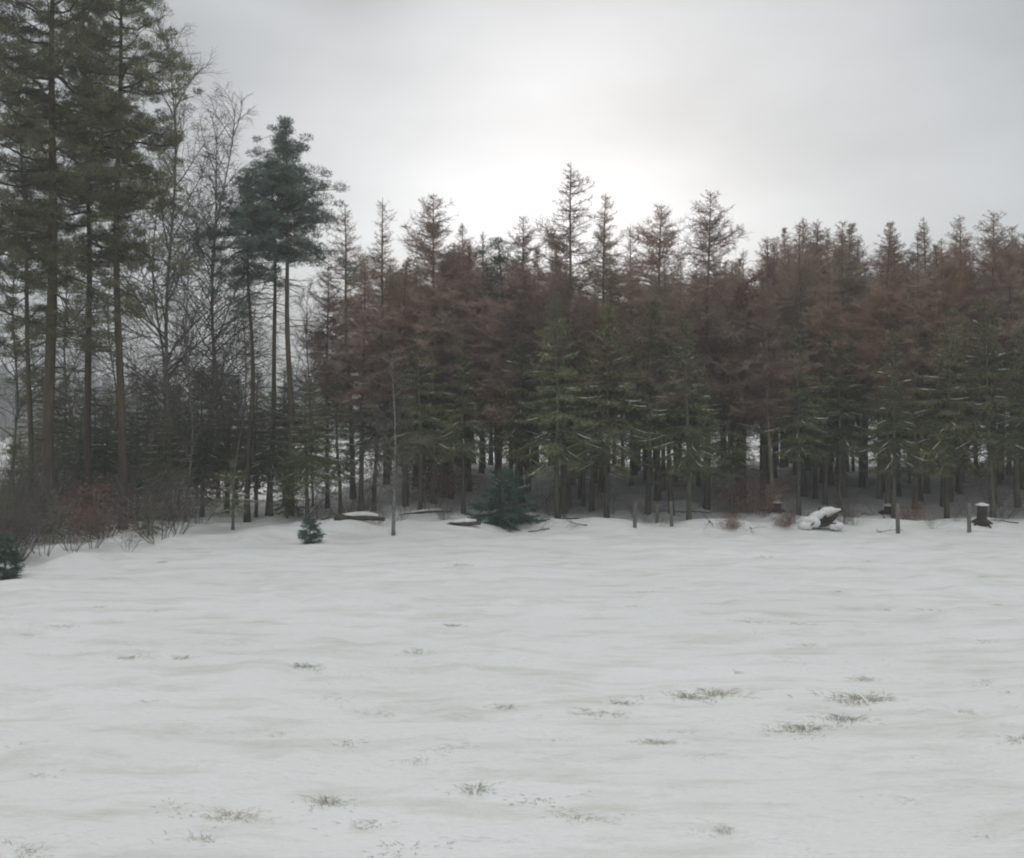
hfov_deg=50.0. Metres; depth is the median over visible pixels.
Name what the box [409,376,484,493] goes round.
spruce tree
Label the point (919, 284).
larch tree
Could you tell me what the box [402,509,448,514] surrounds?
fallen log
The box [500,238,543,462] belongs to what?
larch tree
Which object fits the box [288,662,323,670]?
grass tuft
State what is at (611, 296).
larch tree
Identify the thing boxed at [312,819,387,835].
grass tuft
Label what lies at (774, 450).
larch tree
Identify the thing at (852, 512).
bare shrub
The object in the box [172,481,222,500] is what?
bare shrub
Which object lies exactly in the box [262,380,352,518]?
spruce tree
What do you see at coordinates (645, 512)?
bare shrub
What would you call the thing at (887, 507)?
tree stump
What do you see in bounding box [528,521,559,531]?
fallen branch
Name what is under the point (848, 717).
grass tuft
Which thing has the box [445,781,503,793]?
grass tuft
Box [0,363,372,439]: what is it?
wood
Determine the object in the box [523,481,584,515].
bare shrub
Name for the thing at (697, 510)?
fallen branch
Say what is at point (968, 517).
wooden post
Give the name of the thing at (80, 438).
spruce tree
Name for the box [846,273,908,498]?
larch tree
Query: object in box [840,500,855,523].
bare shrub
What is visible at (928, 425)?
larch tree
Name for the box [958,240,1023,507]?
larch tree
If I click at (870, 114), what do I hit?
sky
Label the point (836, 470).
spruce tree
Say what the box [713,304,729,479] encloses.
larch tree
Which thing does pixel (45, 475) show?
bare shrub
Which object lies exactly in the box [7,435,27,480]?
young conifer
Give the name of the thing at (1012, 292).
larch tree
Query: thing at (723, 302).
larch tree
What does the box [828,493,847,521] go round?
bare shrub
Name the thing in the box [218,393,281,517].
spruce tree
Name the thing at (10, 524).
bare shrub
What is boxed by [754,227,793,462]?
larch tree
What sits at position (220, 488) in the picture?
beech shrub
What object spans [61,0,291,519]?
birch tree
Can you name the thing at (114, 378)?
birch tree
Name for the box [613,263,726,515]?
larch tree
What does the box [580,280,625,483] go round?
larch tree
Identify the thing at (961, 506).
bare shrub
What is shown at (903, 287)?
larch tree
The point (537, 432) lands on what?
spruce tree
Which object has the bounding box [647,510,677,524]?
bare shrub
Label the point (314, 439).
spruce tree
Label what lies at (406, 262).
larch tree
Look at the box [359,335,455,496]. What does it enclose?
spruce tree
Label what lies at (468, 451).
spruce tree
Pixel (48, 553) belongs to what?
bare shrub
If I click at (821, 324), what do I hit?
larch tree
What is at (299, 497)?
bare shrub
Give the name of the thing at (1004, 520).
fallen branch
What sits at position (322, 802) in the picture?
grass tuft
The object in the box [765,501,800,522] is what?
bare shrub
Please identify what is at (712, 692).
grass tuft
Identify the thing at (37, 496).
bare shrub
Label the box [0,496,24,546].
bare shrub
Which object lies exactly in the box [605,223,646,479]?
larch tree
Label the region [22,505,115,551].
bare shrub
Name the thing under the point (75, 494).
bare shrub
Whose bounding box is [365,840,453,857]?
grass tuft
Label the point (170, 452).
spruce tree
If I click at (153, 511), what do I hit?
bare shrub
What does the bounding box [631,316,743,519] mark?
spruce tree
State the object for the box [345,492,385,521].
bare shrub
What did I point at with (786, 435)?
spruce tree
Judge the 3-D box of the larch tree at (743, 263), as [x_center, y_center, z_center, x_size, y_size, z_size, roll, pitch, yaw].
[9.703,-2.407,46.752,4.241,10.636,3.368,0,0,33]
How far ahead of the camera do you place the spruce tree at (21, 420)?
63.62 m
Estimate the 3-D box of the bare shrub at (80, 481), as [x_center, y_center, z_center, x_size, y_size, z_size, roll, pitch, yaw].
[-15.793,2.191,39.087,4.884,3.033,3.765,0,0,-18]
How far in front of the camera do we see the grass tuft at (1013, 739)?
12.34 m
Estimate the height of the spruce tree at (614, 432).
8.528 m
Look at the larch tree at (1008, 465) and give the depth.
50.30 m
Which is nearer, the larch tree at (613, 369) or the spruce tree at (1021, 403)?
the spruce tree at (1021, 403)
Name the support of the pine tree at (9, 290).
on the snow field
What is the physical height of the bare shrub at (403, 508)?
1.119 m
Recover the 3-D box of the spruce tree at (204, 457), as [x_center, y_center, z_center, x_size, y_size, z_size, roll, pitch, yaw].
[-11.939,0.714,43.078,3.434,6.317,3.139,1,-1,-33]
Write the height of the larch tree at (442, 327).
12.596 m
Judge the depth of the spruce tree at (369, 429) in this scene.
49.28 m
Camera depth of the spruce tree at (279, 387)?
50.09 m
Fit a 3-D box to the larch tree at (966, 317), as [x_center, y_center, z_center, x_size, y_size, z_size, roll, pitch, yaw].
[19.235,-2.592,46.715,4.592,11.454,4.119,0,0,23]
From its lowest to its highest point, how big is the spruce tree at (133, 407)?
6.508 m
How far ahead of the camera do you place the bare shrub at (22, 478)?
38.47 m
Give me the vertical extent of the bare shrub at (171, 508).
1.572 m
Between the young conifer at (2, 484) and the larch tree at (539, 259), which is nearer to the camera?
the young conifer at (2, 484)
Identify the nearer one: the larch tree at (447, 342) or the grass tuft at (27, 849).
the grass tuft at (27, 849)
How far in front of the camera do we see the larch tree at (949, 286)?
42.42 m
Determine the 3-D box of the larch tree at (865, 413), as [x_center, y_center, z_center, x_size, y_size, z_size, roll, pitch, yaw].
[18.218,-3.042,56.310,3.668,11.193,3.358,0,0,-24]
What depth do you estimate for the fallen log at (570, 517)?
40.91 m
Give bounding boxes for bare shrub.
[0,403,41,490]
[0,440,78,512]
[0,444,56,512]
[0,459,94,539]
[0,464,50,554]
[0,464,87,529]
[0,470,91,566]
[0,490,93,556]
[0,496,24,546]
[0,499,33,549]
[0,514,57,555]
[0,516,55,561]
[1,437,110,519]
[1,460,36,531]
[1,462,55,497]
[1,477,76,545]
[5,469,59,560]
[6,456,137,525]
[10,452,60,527]
[18,458,132,528]
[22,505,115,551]
[32,459,128,522]
[33,460,138,527]
[56,466,135,517]
[72,473,124,548]
[97,517,158,551]
[99,422,194,530]
[101,458,215,546]
[148,488,198,523]
[155,462,212,533]
[161,484,189,521]
[168,471,242,523]
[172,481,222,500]
[268,460,344,517]
[303,488,330,519]
[322,507,345,518]
[329,498,362,513]
[337,450,392,509]
[339,487,357,513]
[344,490,380,511]
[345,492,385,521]
[359,498,396,523]
[384,490,420,515]
[388,451,482,512]
[422,493,471,519]
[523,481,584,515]
[544,500,583,518]
[587,473,623,514]
[623,500,665,522]
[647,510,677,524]
[724,504,740,515]
[752,495,772,517]
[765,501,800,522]
[780,493,799,523]
[815,479,881,517]
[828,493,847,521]
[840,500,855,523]
[843,497,864,523]
[919,511,947,528]
[937,505,973,520]
[940,493,977,515]
[975,475,1023,518]
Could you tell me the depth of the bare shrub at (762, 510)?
41.22 m
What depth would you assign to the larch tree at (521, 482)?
44.42 m
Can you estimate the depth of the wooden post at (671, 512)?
38.22 m
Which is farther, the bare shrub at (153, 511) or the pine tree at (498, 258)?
the pine tree at (498, 258)
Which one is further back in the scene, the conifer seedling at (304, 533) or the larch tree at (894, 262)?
the larch tree at (894, 262)
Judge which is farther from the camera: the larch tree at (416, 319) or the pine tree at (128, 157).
the larch tree at (416, 319)
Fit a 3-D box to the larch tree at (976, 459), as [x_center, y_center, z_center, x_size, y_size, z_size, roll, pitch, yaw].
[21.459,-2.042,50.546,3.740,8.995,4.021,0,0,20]
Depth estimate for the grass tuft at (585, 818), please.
10.01 m
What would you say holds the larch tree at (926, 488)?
on the snow field
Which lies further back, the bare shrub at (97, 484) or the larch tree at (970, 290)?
the larch tree at (970, 290)
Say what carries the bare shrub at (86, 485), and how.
on the snow field
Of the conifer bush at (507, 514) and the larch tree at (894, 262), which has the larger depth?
the larch tree at (894, 262)
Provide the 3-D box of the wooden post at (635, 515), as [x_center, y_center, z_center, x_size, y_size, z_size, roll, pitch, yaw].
[4.205,3.093,37.527,0.159,1.167,0.138,0,0,-33]
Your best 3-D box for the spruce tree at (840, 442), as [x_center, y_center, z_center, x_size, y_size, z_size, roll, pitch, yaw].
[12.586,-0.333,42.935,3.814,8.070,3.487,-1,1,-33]
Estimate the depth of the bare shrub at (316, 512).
40.45 m
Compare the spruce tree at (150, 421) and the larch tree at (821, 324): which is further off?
the spruce tree at (150, 421)
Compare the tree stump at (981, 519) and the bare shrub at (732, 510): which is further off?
the bare shrub at (732, 510)
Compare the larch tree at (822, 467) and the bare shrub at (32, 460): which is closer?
the bare shrub at (32, 460)
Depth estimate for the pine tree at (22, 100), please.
37.32 m
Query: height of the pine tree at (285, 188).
15.362 m
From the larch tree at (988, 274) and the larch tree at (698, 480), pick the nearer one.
the larch tree at (698, 480)
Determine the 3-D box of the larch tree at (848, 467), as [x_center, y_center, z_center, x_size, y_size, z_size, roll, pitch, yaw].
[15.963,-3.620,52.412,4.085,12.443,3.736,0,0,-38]
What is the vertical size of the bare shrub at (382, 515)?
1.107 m
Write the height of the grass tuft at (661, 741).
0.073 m
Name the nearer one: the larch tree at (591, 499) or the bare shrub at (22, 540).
the bare shrub at (22, 540)
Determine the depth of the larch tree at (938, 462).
57.39 m
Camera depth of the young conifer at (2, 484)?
32.89 m
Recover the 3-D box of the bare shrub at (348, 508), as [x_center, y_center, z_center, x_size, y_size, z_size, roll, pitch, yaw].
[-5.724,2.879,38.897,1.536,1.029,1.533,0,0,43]
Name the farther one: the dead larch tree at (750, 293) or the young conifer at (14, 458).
the dead larch tree at (750, 293)
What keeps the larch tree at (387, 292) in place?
on the snow field
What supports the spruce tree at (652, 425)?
on the snow field
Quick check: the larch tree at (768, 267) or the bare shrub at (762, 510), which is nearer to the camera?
the bare shrub at (762, 510)
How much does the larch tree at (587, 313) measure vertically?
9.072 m
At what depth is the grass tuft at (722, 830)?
9.73 m
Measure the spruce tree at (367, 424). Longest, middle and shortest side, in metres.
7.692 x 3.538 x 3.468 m
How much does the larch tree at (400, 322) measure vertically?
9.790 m
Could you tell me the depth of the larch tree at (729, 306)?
59.56 m
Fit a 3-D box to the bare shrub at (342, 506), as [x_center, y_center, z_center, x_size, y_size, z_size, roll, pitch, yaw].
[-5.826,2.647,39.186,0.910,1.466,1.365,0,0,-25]
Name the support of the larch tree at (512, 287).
on the snow field
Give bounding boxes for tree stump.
[768,500,783,512]
[878,503,890,514]
[971,503,992,527]
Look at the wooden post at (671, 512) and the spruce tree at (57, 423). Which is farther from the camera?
the spruce tree at (57, 423)
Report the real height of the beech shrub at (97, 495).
2.964 m
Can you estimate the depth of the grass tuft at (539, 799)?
10.48 m
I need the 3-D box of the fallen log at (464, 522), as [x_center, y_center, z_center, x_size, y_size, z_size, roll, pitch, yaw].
[-1.675,3.240,37.666,1.221,0.372,0.244,0,0,-15]
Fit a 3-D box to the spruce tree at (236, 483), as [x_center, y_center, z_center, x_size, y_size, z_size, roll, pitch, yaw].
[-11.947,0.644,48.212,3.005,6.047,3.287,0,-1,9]
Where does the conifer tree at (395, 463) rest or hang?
on the snow field
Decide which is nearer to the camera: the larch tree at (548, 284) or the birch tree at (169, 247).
the birch tree at (169, 247)
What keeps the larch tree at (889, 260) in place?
on the snow field
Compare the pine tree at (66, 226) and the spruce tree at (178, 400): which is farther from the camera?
the spruce tree at (178, 400)
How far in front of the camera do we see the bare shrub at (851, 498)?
41.62 m
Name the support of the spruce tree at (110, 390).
on the snow field
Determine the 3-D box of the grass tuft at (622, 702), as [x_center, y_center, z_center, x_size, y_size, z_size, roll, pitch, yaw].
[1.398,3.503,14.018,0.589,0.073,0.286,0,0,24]
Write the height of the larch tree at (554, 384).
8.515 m
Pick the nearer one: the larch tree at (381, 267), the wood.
the larch tree at (381, 267)
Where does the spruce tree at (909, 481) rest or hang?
on the snow field
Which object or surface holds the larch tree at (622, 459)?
on the snow field
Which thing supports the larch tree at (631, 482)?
on the snow field
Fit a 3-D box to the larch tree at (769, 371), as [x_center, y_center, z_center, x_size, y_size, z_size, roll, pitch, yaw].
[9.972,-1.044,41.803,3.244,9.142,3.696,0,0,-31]
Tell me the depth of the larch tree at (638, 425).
53.19 m
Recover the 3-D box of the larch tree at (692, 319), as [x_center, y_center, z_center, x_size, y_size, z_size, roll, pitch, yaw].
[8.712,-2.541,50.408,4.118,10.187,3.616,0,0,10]
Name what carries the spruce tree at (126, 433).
on the snow field
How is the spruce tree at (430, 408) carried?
on the snow field
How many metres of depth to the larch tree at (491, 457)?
57.83 m
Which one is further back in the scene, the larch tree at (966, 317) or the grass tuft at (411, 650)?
the larch tree at (966, 317)
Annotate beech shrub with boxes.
[33,466,166,542]
[58,472,116,517]
[158,426,275,502]
[390,432,489,498]
[708,469,799,515]
[715,508,748,528]
[768,511,799,527]
[886,501,934,519]
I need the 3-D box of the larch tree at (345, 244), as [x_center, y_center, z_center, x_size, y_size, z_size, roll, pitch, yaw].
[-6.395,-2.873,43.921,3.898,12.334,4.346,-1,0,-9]
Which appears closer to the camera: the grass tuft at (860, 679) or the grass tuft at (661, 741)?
the grass tuft at (661, 741)
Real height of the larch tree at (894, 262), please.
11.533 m
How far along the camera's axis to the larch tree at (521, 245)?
45.60 m
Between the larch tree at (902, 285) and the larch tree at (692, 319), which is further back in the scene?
the larch tree at (902, 285)
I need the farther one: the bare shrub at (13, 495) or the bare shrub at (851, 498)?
the bare shrub at (851, 498)
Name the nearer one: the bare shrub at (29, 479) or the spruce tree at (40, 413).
the bare shrub at (29, 479)
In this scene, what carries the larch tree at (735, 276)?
on the snow field
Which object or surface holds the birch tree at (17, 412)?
on the snow field
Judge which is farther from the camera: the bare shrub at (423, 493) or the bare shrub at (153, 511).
the bare shrub at (423, 493)
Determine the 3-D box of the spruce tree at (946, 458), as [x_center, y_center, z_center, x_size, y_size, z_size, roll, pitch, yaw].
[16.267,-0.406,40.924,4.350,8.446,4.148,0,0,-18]
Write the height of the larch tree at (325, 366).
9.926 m
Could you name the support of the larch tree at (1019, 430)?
on the snow field
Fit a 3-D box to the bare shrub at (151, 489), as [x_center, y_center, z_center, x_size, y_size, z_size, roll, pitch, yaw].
[-12.556,1.641,37.695,2.533,4.082,3.799,0,0,39]
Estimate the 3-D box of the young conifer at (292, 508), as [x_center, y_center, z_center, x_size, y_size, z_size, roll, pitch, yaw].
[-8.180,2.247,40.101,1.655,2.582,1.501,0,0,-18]
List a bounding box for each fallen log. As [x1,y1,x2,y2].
[334,511,384,520]
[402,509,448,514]
[447,518,480,525]
[552,516,579,518]
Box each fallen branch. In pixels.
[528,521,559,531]
[675,502,719,515]
[987,512,1018,523]
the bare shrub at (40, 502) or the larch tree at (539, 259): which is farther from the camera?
the larch tree at (539, 259)
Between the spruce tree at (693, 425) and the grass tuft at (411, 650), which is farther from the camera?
the spruce tree at (693, 425)
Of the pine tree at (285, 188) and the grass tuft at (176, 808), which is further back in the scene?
the pine tree at (285, 188)
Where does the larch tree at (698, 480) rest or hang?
on the snow field
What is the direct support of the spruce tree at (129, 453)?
on the snow field
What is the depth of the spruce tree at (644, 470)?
48.50 m
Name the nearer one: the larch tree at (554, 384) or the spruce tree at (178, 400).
the larch tree at (554, 384)
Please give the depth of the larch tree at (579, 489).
44.44 m
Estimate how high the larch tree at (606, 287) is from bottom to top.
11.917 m
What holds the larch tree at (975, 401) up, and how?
on the snow field
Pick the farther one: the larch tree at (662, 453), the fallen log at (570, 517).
the larch tree at (662, 453)
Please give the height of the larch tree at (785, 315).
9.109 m
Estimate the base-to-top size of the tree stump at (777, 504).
0.740 m
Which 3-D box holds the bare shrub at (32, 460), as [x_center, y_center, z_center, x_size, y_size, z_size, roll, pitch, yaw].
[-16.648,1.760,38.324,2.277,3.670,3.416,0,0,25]
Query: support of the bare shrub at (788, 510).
on the snow field
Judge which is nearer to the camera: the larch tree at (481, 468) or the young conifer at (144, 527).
the young conifer at (144, 527)
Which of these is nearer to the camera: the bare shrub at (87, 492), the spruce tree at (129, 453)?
the bare shrub at (87, 492)
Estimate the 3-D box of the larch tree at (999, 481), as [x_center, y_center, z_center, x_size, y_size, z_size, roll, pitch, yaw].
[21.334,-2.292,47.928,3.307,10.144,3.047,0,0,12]
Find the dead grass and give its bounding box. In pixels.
[4,550,1009,685]
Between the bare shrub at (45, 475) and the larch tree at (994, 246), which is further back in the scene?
the larch tree at (994, 246)
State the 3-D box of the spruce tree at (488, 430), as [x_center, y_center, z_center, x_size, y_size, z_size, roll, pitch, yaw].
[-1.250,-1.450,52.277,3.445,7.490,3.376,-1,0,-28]
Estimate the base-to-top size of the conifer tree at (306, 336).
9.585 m
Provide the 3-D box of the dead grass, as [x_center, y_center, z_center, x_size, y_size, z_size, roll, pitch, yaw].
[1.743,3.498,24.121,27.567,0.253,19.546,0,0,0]
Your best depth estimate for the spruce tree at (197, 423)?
49.86 m
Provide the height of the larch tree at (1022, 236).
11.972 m
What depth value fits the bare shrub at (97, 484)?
41.12 m
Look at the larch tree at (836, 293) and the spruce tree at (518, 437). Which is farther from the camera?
the larch tree at (836, 293)
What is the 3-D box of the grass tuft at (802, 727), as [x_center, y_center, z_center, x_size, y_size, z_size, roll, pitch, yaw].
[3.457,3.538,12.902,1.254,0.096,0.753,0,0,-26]
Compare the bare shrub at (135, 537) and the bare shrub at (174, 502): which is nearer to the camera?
the bare shrub at (135, 537)
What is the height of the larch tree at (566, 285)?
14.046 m
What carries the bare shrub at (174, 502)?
on the snow field
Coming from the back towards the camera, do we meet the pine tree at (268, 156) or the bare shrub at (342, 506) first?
the pine tree at (268, 156)
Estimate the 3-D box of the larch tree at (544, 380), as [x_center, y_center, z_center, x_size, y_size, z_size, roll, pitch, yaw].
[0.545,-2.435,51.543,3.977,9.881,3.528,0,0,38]
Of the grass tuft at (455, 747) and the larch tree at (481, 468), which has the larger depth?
the larch tree at (481, 468)
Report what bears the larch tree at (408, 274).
on the snow field
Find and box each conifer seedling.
[0,531,25,580]
[296,513,326,543]
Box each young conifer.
[0,440,40,526]
[0,475,28,537]
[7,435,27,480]
[131,491,165,535]
[181,473,219,506]
[266,457,304,517]
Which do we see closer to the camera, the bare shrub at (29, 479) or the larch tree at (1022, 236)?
the bare shrub at (29, 479)
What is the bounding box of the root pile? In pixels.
[798,507,843,530]
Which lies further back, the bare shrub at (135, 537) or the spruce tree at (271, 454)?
the spruce tree at (271, 454)
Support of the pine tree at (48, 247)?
on the snow field
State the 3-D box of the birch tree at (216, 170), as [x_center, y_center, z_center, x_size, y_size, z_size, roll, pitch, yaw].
[-12.444,-4.814,45.508,7.757,18.180,7.013,0,-1,-32]
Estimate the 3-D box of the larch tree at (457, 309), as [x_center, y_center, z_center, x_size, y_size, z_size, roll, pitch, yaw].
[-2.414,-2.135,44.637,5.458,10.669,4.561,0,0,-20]
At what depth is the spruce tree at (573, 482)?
46.82 m
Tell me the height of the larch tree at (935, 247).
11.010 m
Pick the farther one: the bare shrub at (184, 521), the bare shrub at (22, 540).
the bare shrub at (184, 521)
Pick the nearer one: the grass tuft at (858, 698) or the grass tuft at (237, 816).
the grass tuft at (237, 816)
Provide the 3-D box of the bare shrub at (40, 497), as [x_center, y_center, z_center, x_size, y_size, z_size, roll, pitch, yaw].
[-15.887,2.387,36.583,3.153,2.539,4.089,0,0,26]
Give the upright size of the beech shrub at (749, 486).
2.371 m
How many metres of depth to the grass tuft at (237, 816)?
10.06 m
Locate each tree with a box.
[0,0,173,533]
[0,0,182,523]
[0,1,107,446]
[0,83,82,481]
[0,150,98,480]
[0,205,120,463]
[0,389,42,468]
[15,398,69,474]
[25,379,93,478]
[27,383,80,488]
[39,0,207,529]
[54,408,111,489]
[58,238,173,457]
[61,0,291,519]
[65,387,117,512]
[66,383,105,456]
[70,402,133,513]
[75,384,135,476]
[83,152,232,508]
[96,394,145,475]
[96,414,156,515]
[97,80,304,504]
[106,103,285,512]
[109,380,185,508]
[113,381,157,449]
[128,374,170,500]
[128,410,208,517]
[131,228,249,521]
[144,380,203,481]
[150,370,209,453]
[154,385,208,507]
[164,368,243,516]
[175,374,222,498]
[183,167,307,521]
[190,371,239,498]
[193,374,258,513]
[202,277,295,516]
[204,378,266,504]
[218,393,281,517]
[229,115,383,515]
[230,149,344,515]
[233,388,305,516]
[240,371,281,499]
[251,388,317,508]
[256,366,320,505]
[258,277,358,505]
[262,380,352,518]
[269,374,339,493]
[292,266,361,508]
[304,206,387,498]
[305,374,371,514]
[306,261,410,510]
[323,197,434,484]
[333,323,424,510]
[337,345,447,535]
[348,322,396,475]
[356,263,437,506]
[357,261,409,466]
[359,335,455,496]
[363,193,508,503]
[364,257,410,466]
[365,261,425,345]
[365,273,435,489]
[373,263,440,486]
[377,330,458,509]
[394,243,498,498]
[405,258,419,432]
[408,257,461,473]
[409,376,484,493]
[412,274,428,437]
[425,339,502,513]
[426,239,492,462]
[429,223,497,476]
[434,245,497,491]
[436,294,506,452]
[447,343,504,440]
[449,259,559,505]
[468,257,562,503]
[471,236,527,502]
[471,323,555,503]
[472,232,501,473]
[472,395,514,468]
[474,249,509,476]
[484,215,563,493]
[485,263,507,464]
[485,396,545,451]
[498,296,613,518]
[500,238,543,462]
[505,319,553,476]
[506,273,552,473]
[512,162,621,514]
[513,260,548,468]
[521,258,614,507]
[533,254,546,461]
[534,303,615,484]
[535,312,567,490]
[537,261,581,435]
[538,241,573,465]
[543,341,615,506]
[545,305,661,517]
[550,192,644,492]
[554,303,616,499]
[564,295,644,511]
[573,283,606,477]
[580,253,626,414]
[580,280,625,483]
[599,261,628,468]
[599,299,637,468]
[603,310,629,470]
[604,203,732,501]
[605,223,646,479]
[609,299,695,514]
[610,279,654,485]
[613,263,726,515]
[620,266,696,490]
[624,382,665,480]
[625,281,648,470]
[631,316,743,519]
[631,319,703,482]
[641,190,768,509]
[668,257,691,465]
[675,280,724,486]
[678,264,716,474]
[678,401,714,471]
[680,268,806,508]
[696,259,798,494]
[699,339,767,512]
[700,258,738,469]
[703,257,734,448]
[710,277,804,505]
[712,259,760,468]
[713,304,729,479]
[715,250,788,486]
[715,258,745,464]
[728,236,806,484]
[731,283,816,506]
[748,283,804,488]
[749,237,793,467]
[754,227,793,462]
[754,242,805,477]
[756,328,840,515]
[758,291,796,465]
[759,221,850,496]
[760,242,820,474]
[776,407,810,470]
[777,325,856,498]
[780,248,829,470]
[781,218,831,459]
[783,232,867,483]
[787,220,885,497]
[792,318,891,511]
[793,219,848,275]
[793,255,861,505]
[796,229,838,466]
[797,265,852,484]
[804,226,902,487]
[819,398,869,474]
[822,222,874,471]
[827,247,872,460]
[832,221,925,503]
[839,235,875,478]
[845,328,934,518]
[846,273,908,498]
[847,279,925,491]
[847,398,872,471]
[848,231,936,467]
[859,379,938,495]
[861,234,965,501]
[861,269,876,466]
[867,235,909,285]
[870,261,971,508]
[874,252,909,467]
[889,395,936,483]
[892,217,969,493]
[896,307,1014,518]
[898,238,984,507]
[901,251,921,464]
[913,243,982,501]
[920,264,937,474]
[921,214,1021,493]
[927,248,939,463]
[930,235,1009,491]
[930,295,1023,517]
[950,286,999,481]
[953,210,1023,502]
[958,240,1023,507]
[961,237,984,468]
[965,294,989,474]
[972,250,1006,423]
[973,243,1000,424]
[977,226,1023,489]
[984,274,1012,483]
[985,244,1008,466]
[987,237,1023,415]
[990,324,1023,489]
[996,273,1019,474]
[998,231,1023,289]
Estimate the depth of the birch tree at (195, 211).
44.28 m
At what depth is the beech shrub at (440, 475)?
43.07 m
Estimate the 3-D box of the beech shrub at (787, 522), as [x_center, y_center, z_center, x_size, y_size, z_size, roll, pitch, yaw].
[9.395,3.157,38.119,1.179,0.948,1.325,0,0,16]
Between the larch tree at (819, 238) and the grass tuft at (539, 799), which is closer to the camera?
the grass tuft at (539, 799)
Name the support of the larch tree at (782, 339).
on the snow field
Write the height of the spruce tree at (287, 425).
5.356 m
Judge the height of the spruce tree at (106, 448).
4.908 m
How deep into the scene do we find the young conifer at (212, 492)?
48.00 m
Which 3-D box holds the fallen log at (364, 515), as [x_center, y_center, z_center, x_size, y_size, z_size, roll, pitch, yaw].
[-5.124,2.947,36.885,1.722,0.364,0.274,0,0,1]
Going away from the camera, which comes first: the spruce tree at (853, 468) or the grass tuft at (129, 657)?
the grass tuft at (129, 657)
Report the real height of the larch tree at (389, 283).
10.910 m
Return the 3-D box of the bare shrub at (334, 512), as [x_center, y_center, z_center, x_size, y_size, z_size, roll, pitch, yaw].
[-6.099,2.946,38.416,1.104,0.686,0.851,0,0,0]
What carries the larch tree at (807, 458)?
on the snow field
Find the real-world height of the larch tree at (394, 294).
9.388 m
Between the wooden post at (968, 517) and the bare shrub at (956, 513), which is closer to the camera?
the wooden post at (968, 517)
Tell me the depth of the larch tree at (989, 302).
52.59 m
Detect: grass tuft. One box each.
[3,840,50,857]
[117,654,143,660]
[146,830,240,848]
[150,799,201,818]
[168,804,278,828]
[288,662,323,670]
[293,795,356,811]
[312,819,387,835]
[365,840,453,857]
[398,647,433,656]
[436,742,479,755]
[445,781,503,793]
[492,702,529,709]
[503,791,589,807]
[540,808,618,824]
[542,706,644,719]
[601,700,639,705]
[626,737,683,747]
[661,691,713,704]
[678,686,758,701]
[691,821,734,839]
[761,727,808,735]
[765,724,838,732]
[790,689,902,704]
[809,713,885,725]
[843,676,880,682]
[994,734,1023,743]
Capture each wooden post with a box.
[633,502,636,527]
[655,503,658,522]
[669,501,673,526]
[895,504,899,533]
[967,503,970,532]
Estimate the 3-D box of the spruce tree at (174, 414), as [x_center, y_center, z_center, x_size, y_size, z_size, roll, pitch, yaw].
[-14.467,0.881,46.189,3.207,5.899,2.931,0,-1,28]
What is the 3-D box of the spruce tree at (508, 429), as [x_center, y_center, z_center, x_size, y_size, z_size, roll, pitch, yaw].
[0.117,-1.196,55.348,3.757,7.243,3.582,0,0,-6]
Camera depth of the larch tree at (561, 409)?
42.98 m
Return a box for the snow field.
[0,431,1023,857]
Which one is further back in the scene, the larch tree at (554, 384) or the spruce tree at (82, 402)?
the spruce tree at (82, 402)
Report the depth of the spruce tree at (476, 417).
48.52 m
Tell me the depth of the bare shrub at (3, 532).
28.41 m
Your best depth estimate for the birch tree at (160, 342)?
45.54 m
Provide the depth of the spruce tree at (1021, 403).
41.42 m
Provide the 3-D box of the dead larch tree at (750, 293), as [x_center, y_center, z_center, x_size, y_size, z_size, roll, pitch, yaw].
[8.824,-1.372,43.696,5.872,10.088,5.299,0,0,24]
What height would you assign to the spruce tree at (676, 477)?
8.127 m
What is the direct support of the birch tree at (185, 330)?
on the snow field
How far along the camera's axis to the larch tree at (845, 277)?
45.00 m
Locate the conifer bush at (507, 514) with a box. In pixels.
[463,465,551,531]
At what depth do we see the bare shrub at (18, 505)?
29.29 m
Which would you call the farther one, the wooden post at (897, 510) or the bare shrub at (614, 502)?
the bare shrub at (614, 502)
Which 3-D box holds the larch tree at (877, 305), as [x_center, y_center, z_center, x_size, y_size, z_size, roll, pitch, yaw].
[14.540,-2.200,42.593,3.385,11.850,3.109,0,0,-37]
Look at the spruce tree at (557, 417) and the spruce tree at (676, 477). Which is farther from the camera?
the spruce tree at (676, 477)
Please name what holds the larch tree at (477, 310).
on the snow field
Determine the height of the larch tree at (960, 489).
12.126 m
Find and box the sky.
[0,0,1023,432]
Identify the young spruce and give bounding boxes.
[204,459,263,529]
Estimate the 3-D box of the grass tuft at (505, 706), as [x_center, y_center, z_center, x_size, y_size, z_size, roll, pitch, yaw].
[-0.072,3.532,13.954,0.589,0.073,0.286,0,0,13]
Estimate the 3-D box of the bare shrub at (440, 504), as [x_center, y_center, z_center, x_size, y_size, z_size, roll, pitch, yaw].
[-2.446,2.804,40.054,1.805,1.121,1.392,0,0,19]
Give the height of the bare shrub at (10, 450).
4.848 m
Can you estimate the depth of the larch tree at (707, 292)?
42.62 m
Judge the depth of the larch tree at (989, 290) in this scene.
54.84 m
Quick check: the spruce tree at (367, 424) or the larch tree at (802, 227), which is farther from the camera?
the larch tree at (802, 227)
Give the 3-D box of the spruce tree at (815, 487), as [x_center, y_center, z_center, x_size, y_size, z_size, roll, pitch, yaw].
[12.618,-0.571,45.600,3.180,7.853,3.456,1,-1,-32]
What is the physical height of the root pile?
0.828 m
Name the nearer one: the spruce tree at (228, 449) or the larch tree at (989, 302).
the spruce tree at (228, 449)
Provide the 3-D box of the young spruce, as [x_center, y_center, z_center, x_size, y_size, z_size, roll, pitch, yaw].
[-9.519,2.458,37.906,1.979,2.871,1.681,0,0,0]
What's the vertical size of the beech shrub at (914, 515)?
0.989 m

